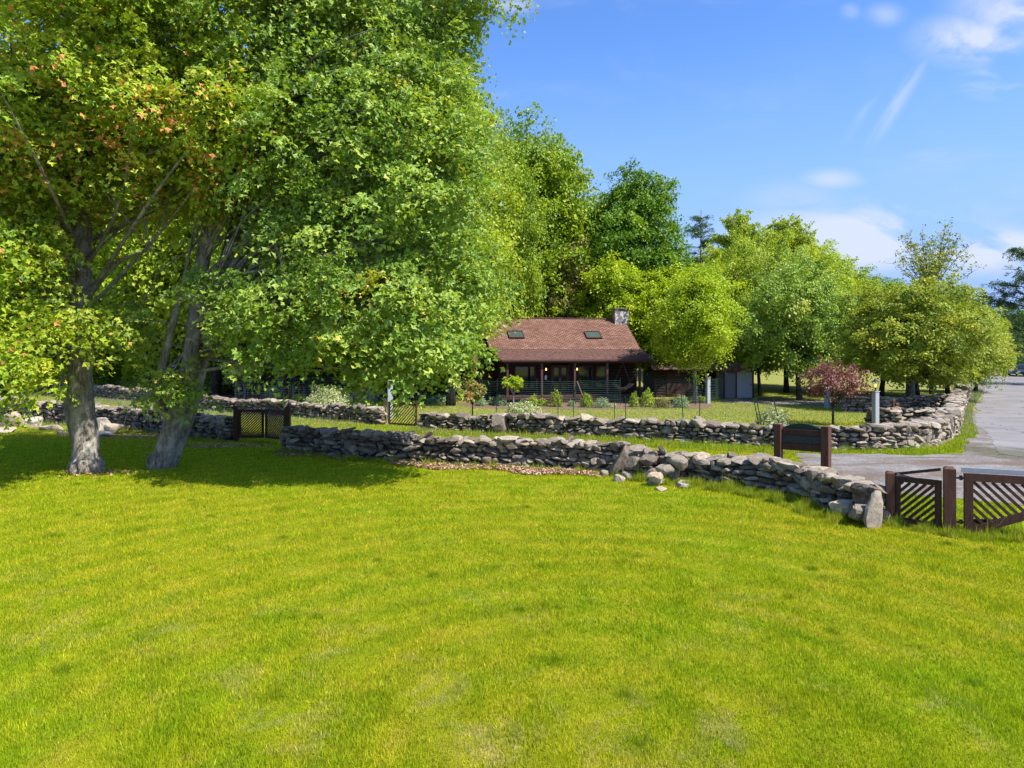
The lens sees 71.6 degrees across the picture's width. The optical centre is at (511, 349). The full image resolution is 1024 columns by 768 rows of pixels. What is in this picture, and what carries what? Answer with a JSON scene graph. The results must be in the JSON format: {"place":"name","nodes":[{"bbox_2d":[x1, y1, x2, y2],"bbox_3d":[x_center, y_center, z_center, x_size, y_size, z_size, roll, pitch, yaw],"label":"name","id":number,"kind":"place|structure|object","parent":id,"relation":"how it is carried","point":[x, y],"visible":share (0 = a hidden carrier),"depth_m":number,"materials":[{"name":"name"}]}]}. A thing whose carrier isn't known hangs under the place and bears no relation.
{"place":"outdoors","nodes":[
{"label":"outdoors","id":0,"kind":"place"},
{"bbox_2d":[0,357,1023,767],"bbox_3d":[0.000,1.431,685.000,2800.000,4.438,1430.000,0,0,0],"label":"ground","id":1,"kind":"structure","parent":0,"point":[774,381],"depth_m":9.12,"materials":[{"name":"plant"}]},
{"bbox_2d":[0,411,24,425],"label":"fallen stone","id":2,"kind":"object","parent":1,"relation":"on","point":[12,420],"visible":0.52,"depth_m":33.21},
{"bbox_2d":[25,416,42,427],"bbox_3d":[-22.101,3.388,32.851,0.712,0.594,1.273,0,0,-33],"label":"fallen stone","id":3,"kind":"object","parent":1,"relation":"on","point":[35,423],"visible":0.65,"depth_m":32.45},
{"bbox_2d":[1,51,139,362],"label":"forest tree","id":4,"kind":"object","parent":1,"relation":"on","point":[63,280],"depth_m":56.41,"materials":[{"name":"green plant"}]},
{"bbox_2d":[58,340,145,387],"bbox_3d":[-35.108,1.310,60.723,6.992,6.187,7.412,0,0,-36],"label":"woodland shrub","id":5,"kind":"object","parent":1,"relation":"on","point":[114,378],"visible":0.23,"depth_m":59.36,"materials":[{"name":"green plant"}]},
{"bbox_2d":[97,417,110,430],"bbox_3d":[-18.157,3.366,31.554,0.730,0.749,0.708,0,0,33],"label":"fallen stone","id":6,"kind":"object","parent":1,"relation":"on","point":[102,421],"visible":0.44,"depth_m":31.32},
{"bbox_2d":[104,423,120,432],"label":"fallen stone","id":7,"kind":"object","parent":1,"relation":"on","point":[112,427],"visible":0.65,"depth_m":30.60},
{"bbox_2d":[0,396,242,441],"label":"stone wall","id":8,"kind":"structure","parent":1,"relation":"on","point":[217,426],"depth_m":31.51,"materials":[{"name":"stone"}]},
{"bbox_2d":[60,105,196,387],"bbox_3d":[-29.032,-9.527,59.106,15.556,26.549,17.105,0,0,33],"label":"forest tree","id":9,"kind":"object","parent":1,"relation":"on","point":[105,253],"visible":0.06,"depth_m":53.28,"materials":[{"name":"green plant"}]},
{"bbox_2d":[115,331,184,388],"bbox_3d":[-28.741,1.314,59.166,7.824,6.530,7.380,0,0,-44],"label":"woodland shrub","id":10,"kind":"object","parent":1,"relation":"on","point":[132,373],"visible":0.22,"depth_m":57.48,"materials":[{"name":"green plant"}]},
{"bbox_2d":[0,0,342,474],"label":"maple tree","id":11,"kind":"object","parent":1,"relation":"on","point":[93,96],"visible":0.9,"depth_m":18.61,"materials":[{"name":"green plant"}]},
{"bbox_2d":[111,30,252,394],"bbox_3d":[-24.040,-10.836,55.445,15.651,29.166,17.530,0,0,38],"label":"forest tree","id":12,"kind":"object","parent":1,"relation":"on","point":[166,254],"visible":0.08,"depth_m":51.87,"materials":[{"name":"green plant"}]},
{"bbox_2d":[0,378,387,424],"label":"stone wall","id":13,"kind":"structure","parent":1,"relation":"on","point":[375,415],"depth_m":38.22,"materials":[{"name":"stone"}]},
{"bbox_2d":[233,405,290,441],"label":"double gate","id":14,"kind":"structure","parent":1,"relation":"on","point":[285,419],"depth_m":27.93,"materials":[{"name":"brown wood"}]},
{"bbox_2d":[177,118,359,398],"bbox_3d":[-17.156,-9.548,52.728,14.106,26.599,15.799,0,0,-22],"label":"forest tree","id":15,"kind":"object","parent":1,"relation":"on","point":[215,257],"visible":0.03,"depth_m":50.10,"materials":[{"name":"green plant"}]},
{"bbox_2d":[234,374,344,394],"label":"stone wall","id":16,"kind":"structure","parent":1,"relation":"on","point":[265,378],"depth_m":57.47,"materials":[{"name":"stone"}]},
{"bbox_2d":[235,384,370,405],"bbox_3d":[-12.564,2.939,42.998,13.125,1.709,1.169,0,0,37],"label":"wire fence","id":17,"kind":"object","parent":1,"relation":"on","point":[256,387],"visible":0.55,"depth_m":44.00,"materials":[{"name":"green metal"}]},
{"bbox_2d":[221,385,402,399],"bbox_3d":[-18.268,3.279,58.595,16.946,0.698,19.723,0,0,40],"label":"garden bed","id":18,"kind":"object","parent":1,"relation":"on","point":[232,395],"visible":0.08,"depth_m":56.04,"materials":[{"name":"brown soil"}]},
{"bbox_2d":[168,332,266,392],"bbox_3d":[-24.793,1.206,59.399,8.235,6.874,7.769,0,0,39],"label":"woodland shrub","id":19,"kind":"object","parent":18,"relation":"on","point":[207,379],"visible":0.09,"depth_m":57.62,"materials":[{"name":"green plant"}]},
{"bbox_2d":[222,357,264,396],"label":"ornamental tree","id":20,"kind":"object","parent":18,"relation":"on","point":[240,381],"visible":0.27,"depth_m":53.02,"materials":[{"name":"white plant"}]},
{"bbox_2d":[222,338,289,387],"bbox_3d":[-22.128,0.896,61.273,8.546,7.561,9.059,0,0,32],"label":"woodland shrub","id":21,"kind":"object","parent":18,"relation":"on","point":[265,373],"visible":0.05,"depth_m":59.42,"materials":[{"name":"green plant"}]},
{"bbox_2d":[262,384,284,399],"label":"shrub","id":22,"kind":"object","parent":18,"relation":"on","point":[278,391],"visible":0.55,"depth_m":50.89,"materials":[{"name":"green plant"}]},
{"bbox_2d":[266,341,343,393],"bbox_3d":[-16.406,1.296,59.560,7.824,6.530,7.380,0,0,24],"label":"woodland shrub","id":23,"kind":"object","parent":18,"relation":"on","point":[326,381],"visible":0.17,"depth_m":58.10,"materials":[{"name":"green plant"}]},
{"bbox_2d":[87,0,538,469],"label":"maple tree","id":24,"kind":"object","parent":1,"relation":"on","point":[376,179],"visible":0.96,"depth_m":19.27,"materials":[{"name":"green plant"}]},
{"bbox_2d":[35,431,603,478],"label":"leaf litter","id":25,"kind":"object","parent":1,"relation":"on","point":[518,469],"visible":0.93,"depth_m":21.65,"materials":[{"name":"plant"}]},
{"bbox_2d":[302,384,352,405],"bbox_3d":[-11.410,2.872,43.623,3.097,1.535,2.904,0,0,0],"label":"shrub","id":26,"kind":"object","parent":1,"relation":"on","point":[326,398],"visible":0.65,"depth_m":43.22,"materials":[{"name":"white plant"}]},
{"bbox_2d":[282,29,393,396],"bbox_3d":[-11.670,-10.567,54.541,15.980,28.706,17.898,0,0,41],"label":"forest tree","id":27,"kind":"object","parent":1,"relation":"on","point":[352,387],"depth_m":49.37,"materials":[{"name":"green plant"}]},
{"bbox_2d":[346,389,401,399],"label":"stone wall","id":28,"kind":"structure","parent":1,"relation":"on","point":[380,397],"depth_m":51.76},
{"bbox_2d":[384,401,416,425],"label":"single gate","id":29,"kind":"structure","parent":1,"relation":"on","point":[400,423],"depth_m":33.79,"materials":[{"name":"wood"}]},
{"bbox_2d":[339,45,504,401],"bbox_3d":[-6.334,-8.914,49.358,13.563,25.386,15.192,0,0,-36],"label":"forest tree","id":30,"kind":"object","parent":1,"relation":"on","point":[415,395],"depth_m":49.46,"materials":[{"name":"green plant"}]},
{"bbox_2d":[403,370,447,395],"bbox_3d":[-5.905,1.584,55.446,7.412,6.187,6.992,0,0,9],"label":"woodland shrub","id":31,"kind":"object","parent":1,"relation":"on","point":[433,386],"visible":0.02,"depth_m":54.10,"materials":[{"name":"green plant"}]},
{"bbox_2d":[424,394,445,403],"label":"shrub","id":32,"kind":"object","parent":1,"relation":"on","point":[436,400],"visible":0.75,"depth_m":47.75,"materials":[{"name":"green plant"}]},
{"bbox_2d":[364,85,530,405],"bbox_3d":[-4.612,-7.222,45.919,12.706,21.932,11.344,0,0,-17],"label":"forest tree","id":33,"kind":"object","parent":1,"relation":"on","point":[514,205],"visible":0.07,"depth_m":45.69,"materials":[{"name":"green plant"}]},
{"bbox_2d":[456,380,486,414],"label":"ornamental tree","id":34,"kind":"object","parent":1,"relation":"on","point":[473,391],"visible":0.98,"depth_m":38.36,"materials":[{"name":"red plant"}]},
{"bbox_2d":[0,388,979,434],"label":"lawn grass","id":35,"kind":"structure","parent":1,"relation":"on","point":[814,414],"depth_m":40.57,"materials":[{"name":"plant"}]},
{"bbox_2d":[479,106,555,342],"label":"forest tree","id":36,"kind":"object","parent":1,"relation":"on","point":[529,280],"visible":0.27,"depth_m":54.60,"materials":[{"name":"green plant"}]},
{"bbox_2d":[12,388,1023,542],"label":"rough grass","id":37,"kind":"structure","parent":1,"relation":"on","point":[802,505],"depth_m":23.31,"materials":[{"name":"plant"}]},
{"bbox_2d":[504,397,541,413],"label":"shrub","id":38,"kind":"object","parent":1,"relation":"on","point":[521,408],"visible":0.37,"depth_m":34.77,"materials":[{"name":"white plant"}]},
{"bbox_2d":[497,119,557,306],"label":"forest tree","id":39,"kind":"object","parent":1,"relation":"on","point":[515,130],"depth_m":75.95,"materials":[{"name":"green plant"}]},
{"bbox_2d":[455,308,657,402],"bbox_3d":[2.514,0.240,52.885,14.195,6.920,10.041,0,0,-11],"label":"log cabin","id":40,"kind":"object","parent":1,"relation":"on","point":[591,355],"visible":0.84,"depth_m":51.26,"materials":[{"name":"wood"}]},
{"bbox_2d":[514,366,535,388],"bbox_3d":[0.925,1.970,50.589,1.600,1.660,0.180,0,0,-11],"label":"window","id":41,"kind":"structure","parent":40,"relation":"in","point":[527,373],"depth_m":50.64,"materials":[{"name":"black glass"}]},
{"bbox_2d":[553,367,559,392],"bbox_3d":[3.173,2.155,51.067,0.540,1.930,0.060,0,0,-11],"label":"french door","id":42,"kind":"structure","parent":40,"relation":"in","point":[556,370],"depth_m":51.06,"materials":[{"name":"black glass"}]},
{"bbox_2d":[560,366,567,392],"bbox_3d":[3.733,2.155,51.175,0.540,1.930,0.060,0,0,-11],"label":"french door","id":43,"kind":"structure","parent":40,"relation":"in","point":[563,370],"depth_m":51.16,"materials":[{"name":"black glass"}]},
{"bbox_2d":[577,366,593,388],"bbox_3d":[5.322,1.970,51.445,1.250,1.660,0.180,0,0,-11],"label":"window","id":44,"kind":"structure","parent":40,"relation":"in","point":[585,373],"depth_m":51.46,"materials":[{"name":"black glass"}]},
{"bbox_2d":[595,366,605,388],"bbox_3d":[6.544,1.970,51.681,1.050,1.660,0.180,0,0,-11],"label":"window","id":45,"kind":"structure","parent":40,"relation":"in","point":[600,376],"depth_m":51.69,"materials":[{"name":"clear glass"}]},
{"bbox_2d":[509,102,605,317],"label":"forest tree","id":46,"kind":"object","parent":1,"relation":"on","point":[563,200],"visible":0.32,"depth_m":59.51,"materials":[{"name":"green plant"}]},
{"bbox_2d":[544,236,607,318],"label":"forest tree","id":47,"kind":"object","parent":1,"relation":"on","point":[574,283],"visible":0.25,"depth_m":58.59,"materials":[{"name":"green plant"}]},
{"bbox_2d":[544,177,618,307],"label":"forest tree","id":48,"kind":"object","parent":1,"relation":"on","point":[590,209],"visible":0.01,"depth_m":65.05,"materials":[{"name":"green plant"}]},
{"bbox_2d":[456,400,711,409],"bbox_3d":[4.597,3.583,47.228,17.354,0.078,8.266,0,0,0],"label":"garden bed","id":49,"kind":"object","parent":1,"relation":"on","point":[622,405],"visible":0.4,"depth_m":45.38,"materials":[{"name":"brown soil"}]},
{"bbox_2d":[502,375,523,404],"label":"topiary tree","id":50,"kind":"object","parent":49,"relation":"on","point":[515,383],"visible":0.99,"depth_m":45.43,"materials":[{"name":"green plant"}]},
{"bbox_2d":[478,378,620,404],"bbox_3d":[2.436,2.827,46.203,9.377,1.987,0.507,0,0,-1],"label":"wire fence","id":51,"kind":"object","parent":49,"relation":"on","point":[541,383],"visible":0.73,"depth_m":46.16,"materials":[{"name":"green metal"}]},
{"bbox_2d":[549,389,562,406],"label":"shrub","id":52,"kind":"object","parent":49,"relation":"on","point":[554,398],"visible":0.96,"depth_m":45.09,"materials":[{"name":"green plant"}]},
{"bbox_2d":[579,392,593,406],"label":"shrub","id":53,"kind":"object","parent":49,"relation":"on","point":[585,398],"visible":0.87,"depth_m":44.69,"materials":[{"name":"green plant"}]},
{"bbox_2d":[628,391,639,406],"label":"shrub","id":54,"kind":"object","parent":49,"relation":"on","point":[634,402],"visible":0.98,"depth_m":44.32,"materials":[{"name":"green plant"}]},
{"bbox_2d":[640,388,654,406],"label":"shrub","id":55,"kind":"object","parent":49,"relation":"on","point":[647,401],"visible":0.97,"depth_m":44.30,"materials":[{"name":"green plant"}]},
{"bbox_2d":[652,396,672,407],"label":"shrub","id":56,"kind":"object","parent":49,"relation":"on","point":[659,403],"visible":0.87,"depth_m":43.49,"materials":[{"name":"green plant"}]},
{"bbox_2d":[672,394,691,407],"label":"shrub","id":57,"kind":"object","parent":49,"relation":"on","point":[684,402],"visible":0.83,"depth_m":43.92,"materials":[{"name":"green plant"}]},
{"bbox_2d":[635,260,753,402],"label":"lime green tree","id":58,"kind":"object","parent":49,"relation":"on","point":[694,309],"visible":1,"depth_m":46.78,"materials":[{"name":"green plant"}]},
{"bbox_2d":[279,425,891,522],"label":"stone wall","id":59,"kind":"structure","parent":1,"relation":"on","point":[831,488],"depth_m":21.03,"materials":[{"name":"stone"}]},
{"bbox_2d":[639,454,656,465],"bbox_3d":[3.770,3.037,19.653,0.417,0.285,0.555,0,0,40],"label":"fallen stone","id":60,"kind":"object","parent":59,"relation":"on","point":[647,459],"visible":1,"depth_m":19.50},
{"bbox_2d":[655,463,674,474],"bbox_3d":[4.138,3.213,19.210,0.513,0.292,0.428,0,0,0],"label":"fallen stone","id":61,"kind":"object","parent":59,"relation":"on","point":[665,468],"visible":0.91,"depth_m":19.05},
{"bbox_2d":[666,454,687,470],"bbox_3d":[4.450,3.038,19.195,0.573,0.438,0.399,0,0,21],"label":"fallen stone","id":62,"kind":"object","parent":61,"relation":"on","point":[678,462],"visible":0.95,"depth_m":19.09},
{"bbox_2d":[546,250,654,373],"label":"forest tree","id":63,"kind":"object","parent":1,"relation":"on","point":[619,294],"visible":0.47,"depth_m":56.72,"materials":[{"name":"green plant"}]},
{"bbox_2d":[621,471,636,479],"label":"fallen stone","id":64,"kind":"object","parent":1,"relation":"on","point":[627,474],"visible":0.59,"depth_m":19.71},
{"bbox_2d":[625,456,641,470],"bbox_3d":[3.374,3.182,19.891,0.425,0.452,0.462,0,0,-43],"label":"fallen stone","id":65,"kind":"object","parent":64,"relation":"on","point":[632,462],"visible":0.93,"depth_m":19.74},
{"bbox_2d":[495,395,780,424],"bbox_3d":[6.050,3.067,35.458,14.042,1.524,0.219,0,0,10],"label":"wire fence","id":66,"kind":"object","parent":1,"relation":"on","point":[668,404],"visible":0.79,"depth_m":35.50,"materials":[{"name":"black metal"}]},
{"bbox_2d":[583,157,698,387],"bbox_3d":[10.590,-6.691,61.043,11.038,20.297,10.253,0,0,-42],"label":"forest tree","id":67,"kind":"object","parent":1,"relation":"on","point":[634,233],"visible":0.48,"depth_m":59.78,"materials":[{"name":"green plant"}]},
{"bbox_2d":[646,478,664,484],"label":"fallen stone","id":68,"kind":"object","parent":1,"relation":"on","point":[653,483],"visible":0.52,"depth_m":18.86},
{"bbox_2d":[647,472,662,482],"bbox_3d":[3.790,3.360,18.788,0.377,0.257,0.430,0,0,38],"label":"fallen stone","id":69,"kind":"object","parent":68,"relation":"on","point":[654,477],"visible":1,"depth_m":18.66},
{"bbox_2d":[417,411,918,450],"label":"stone wall","id":70,"kind":"structure","parent":1,"relation":"on","point":[892,435],"depth_m":27.99,"materials":[{"name":"stone"}]},
{"bbox_2d":[606,262,733,378],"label":"forest tree","id":71,"kind":"object","parent":1,"relation":"on","point":[655,285],"visible":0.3,"depth_m":56.22,"materials":[{"name":"green plant"}]},
{"bbox_2d":[643,354,726,396],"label":"garage","id":72,"kind":"structure","parent":1,"relation":"on","point":[669,377],"depth_m":54.94,"materials":[{"name":"brown"}]},
{"bbox_2d":[667,372,692,396],"bbox_3d":[13.127,2.667,54.917,2.300,1.950,0.034,0,0,0],"label":"door","id":73,"kind":"structure","parent":72,"relation":"in","point":[672,379],"depth_m":54.90,"materials":[{"name":"brown wood"}]},
{"bbox_2d":[654,376,723,404],"bbox_3d":[12.964,2.860,48.552,7.007,1.926,2.892,0,0,-29],"label":"wire fence","id":74,"kind":"object","parent":1,"relation":"on","point":[690,393],"visible":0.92,"depth_m":47.60,"materials":[{"name":"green metal"}]},
{"bbox_2d":[679,215,720,267],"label":"pine tree","id":75,"kind":"object","parent":1,"relation":"on","point":[699,231],"visible":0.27,"depth_m":91.97,"materials":[{"name":"green plant"}]},
{"bbox_2d":[697,230,771,363],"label":"roadside tree","id":76,"kind":"object","parent":1,"relation":"on","point":[733,268],"visible":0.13,"depth_m":65.15,"materials":[{"name":"green plant"}]},
{"bbox_2d":[713,362,756,397],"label":"shed","id":77,"kind":"structure","parent":1,"relation":"on","point":[736,384],"depth_m":52.60,"materials":[{"name":"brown wood"}]},
{"bbox_2d":[737,372,751,397],"bbox_3d":[17.227,2.576,52.645,1.130,1.900,0.090,0,0,0],"label":"door","id":78,"kind":"structure","parent":77,"relation":"in","point":[744,389],"depth_m":52.59,"materials":[{"name":"wood"}]},
{"bbox_2d":[709,207,780,263],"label":"locust tree","id":79,"kind":"object","parent":1,"relation":"on","point":[741,226],"visible":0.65,"depth_m":77.59,"materials":[{"name":"green plant"}]},
{"bbox_2d":[723,288,800,395],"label":"roadside tree","id":80,"kind":"object","parent":1,"relation":"on","point":[737,355],"visible":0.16,"depth_m":54.98,"materials":[{"name":"green plant"}]},
{"bbox_2d":[718,226,811,266],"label":"distant tree","id":81,"kind":"object","parent":1,"relation":"on","point":[759,230],"visible":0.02,"depth_m":90.50,"materials":[{"name":"green plant"}]},
{"bbox_2d":[755,403,789,424],"bbox_3d":[12.688,3.114,34.535,1.756,1.059,1.566,0,0,0],"label":"shrub","id":82,"kind":"object","parent":1,"relation":"on","point":[771,416],"visible":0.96,"depth_m":34.30,"materials":[{"name":"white plant"}]},
{"bbox_2d":[724,228,845,392],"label":"roadside tree","id":83,"kind":"object","parent":1,"relation":"on","point":[755,266],"visible":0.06,"depth_m":59.73,"materials":[{"name":"green plant"}]},
{"bbox_2d":[761,213,817,255],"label":"locust tree","id":84,"kind":"object","parent":1,"relation":"on","point":[796,227],"visible":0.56,"depth_m":78.61,"materials":[{"name":"green plant"}]},
{"bbox_2d":[732,244,864,399],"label":"roadside tree","id":85,"kind":"object","parent":1,"relation":"on","point":[816,316],"visible":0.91,"depth_m":48.94,"materials":[{"name":"green plant"}]},
{"bbox_2d":[774,423,830,466],"bbox_3d":[8.579,2.962,21.001,1.580,1.575,0.249,0,0,37],"label":"sign board","id":86,"kind":"object","parent":1,"relation":"on","point":[803,437],"visible":0.92,"depth_m":20.95,"materials":[{"name":"green paint"}]},
{"bbox_2d":[773,218,848,278],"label":"distant tree","id":87,"kind":"object","parent":1,"relation":"on","point":[824,247],"visible":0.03,"depth_m":92.69,"materials":[{"name":"green plant"}]},
{"bbox_2d":[788,268,882,390],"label":"roadside tree","id":88,"kind":"object","parent":1,"relation":"on","point":[856,287],"depth_m":60.85,"materials":[{"name":"green plant"}]},
{"bbox_2d":[798,354,873,423],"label":"purple leaf tree","id":89,"kind":"object","parent":1,"relation":"on","point":[834,377],"visible":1,"depth_m":33.64,"materials":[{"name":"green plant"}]},
{"bbox_2d":[821,238,890,294],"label":"distant tree","id":90,"kind":"object","parent":1,"relation":"on","point":[856,276],"visible":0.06,"depth_m":97.05,"materials":[{"name":"green plant"}]},
{"bbox_2d":[863,490,882,528],"bbox_3d":[7.260,3.267,14.361,0.482,0.861,0.268,0,0,-18],"label":"fallen stone","id":91,"kind":"object","parent":1,"relation":"on","point":[873,515],"visible":0.94,"depth_m":14.24,"materials":[{"name":"stone"}]},
{"bbox_2d":[827,283,921,396],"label":"roadside tree","id":92,"kind":"object","parent":1,"relation":"on","point":[882,388],"visible":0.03,"depth_m":54.90,"materials":[{"name":"green plant"}]},
{"bbox_2d":[871,378,879,423],"bbox_3d":[17.202,2.520,33.600,0.358,2.350,0.358,0,0,2],"label":"lamp post","id":93,"kind":"object","parent":1,"relation":"on","point":[875,406],"visible":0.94,"depth_m":33.50,"materials":[{"name":"grey stone"}]},
{"bbox_2d":[854,266,900,293],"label":"distant tree","id":94,"kind":"object","parent":1,"relation":"on","point":[872,268],"visible":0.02,"depth_m":110.36,"materials":[{"name":"green plant"}]},
{"bbox_2d":[840,393,958,412],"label":"stone wall","id":95,"kind":"structure","parent":1,"relation":"on","point":[858,404],"depth_m":41.61,"materials":[{"name":"stone"}]},
{"bbox_2d":[863,406,939,423],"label":"stone wall","id":96,"kind":"structure","parent":1,"relation":"on","point":[895,414],"depth_m":34.59,"materials":[{"name":"stone"}]},
{"bbox_2d":[796,430,1023,504],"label":"gravel drive","id":97,"kind":"structure","parent":1,"relation":"on","point":[981,451],"depth_m":22.44,"materials":[{"name":"gravel"}]},
{"bbox_2d":[828,269,1008,395],"bbox_3d":[24.281,-0.443,42.760,9.480,8.336,9.631,0,0,-17],"label":"roadside tree","id":98,"kind":"object","parent":1,"relation":"on","point":[944,339],"visible":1,"depth_m":41.32,"materials":[{"name":"green plant"}]},
{"bbox_2d":[879,217,986,393],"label":"sparse tree","id":99,"kind":"object","parent":1,"relation":"on","point":[934,268],"visible":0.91,"depth_m":57.12,"materials":[{"name":"green plant"}]},
{"bbox_2d":[880,277,986,394],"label":"roadside tree","id":100,"kind":"object","parent":1,"relation":"on","point":[917,391],"depth_m":55.89,"materials":[{"name":"green plant"}]},
{"bbox_2d":[911,380,972,447],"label":"stone wall","id":101,"kind":"structure","parent":1,"relation":"on","point":[943,423],"depth_m":28.23,"materials":[{"name":"stone"}]},
{"bbox_2d":[885,466,1023,533],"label":"picket gate","id":102,"kind":"structure","parent":1,"relation":"on","point":[895,481],"depth_m":13.85,"materials":[{"name":"brown wood"}]},
{"bbox_2d":[893,277,1019,393],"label":"roadside tree","id":103,"kind":"object","parent":1,"relation":"on","point":[1000,359],"visible":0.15,"depth_m":48.01,"materials":[{"name":"green plant"}]},
{"bbox_2d":[973,247,1023,356],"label":"pine tree","id":104,"kind":"object","parent":1,"relation":"on","point":[1001,301],"visible":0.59,"depth_m":74.87,"materials":[{"name":"green plant"}]},
{"bbox_2d":[973,313,1023,391],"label":"roadside tree","id":105,"kind":"object","parent":1,"relation":"on","point":[1014,357],"visible":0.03,"depth_m":58.22,"materials":[{"name":"green plant"}]},
{"bbox_2d":[993,305,1023,372],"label":"tree","id":106,"kind":"object","parent":1,"relation":"on","point":[1021,357],"visible":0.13,"depth_m":98.74,"materials":[{"name":"green plant"}]},
{"bbox_2d":[0,0,1023,340],"label":"sky","id":107,"kind":"structure","parent":0,"point":[871,122],"materials":[{"name":"blue"}]},
{"bbox_2d":[720,398,840,405],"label":"driveway","id":108,"kind":"structure","parent":0,"point":[784,401],"depth_m":49.24,"materials":[{"name":"asphalt"}]},
{"bbox_2d":[973,370,1023,456],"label":"road","id":109,"kind":"structure","parent":0,"point":[999,418],"depth_m":39.30,"materials":[{"name":"asphalt"}]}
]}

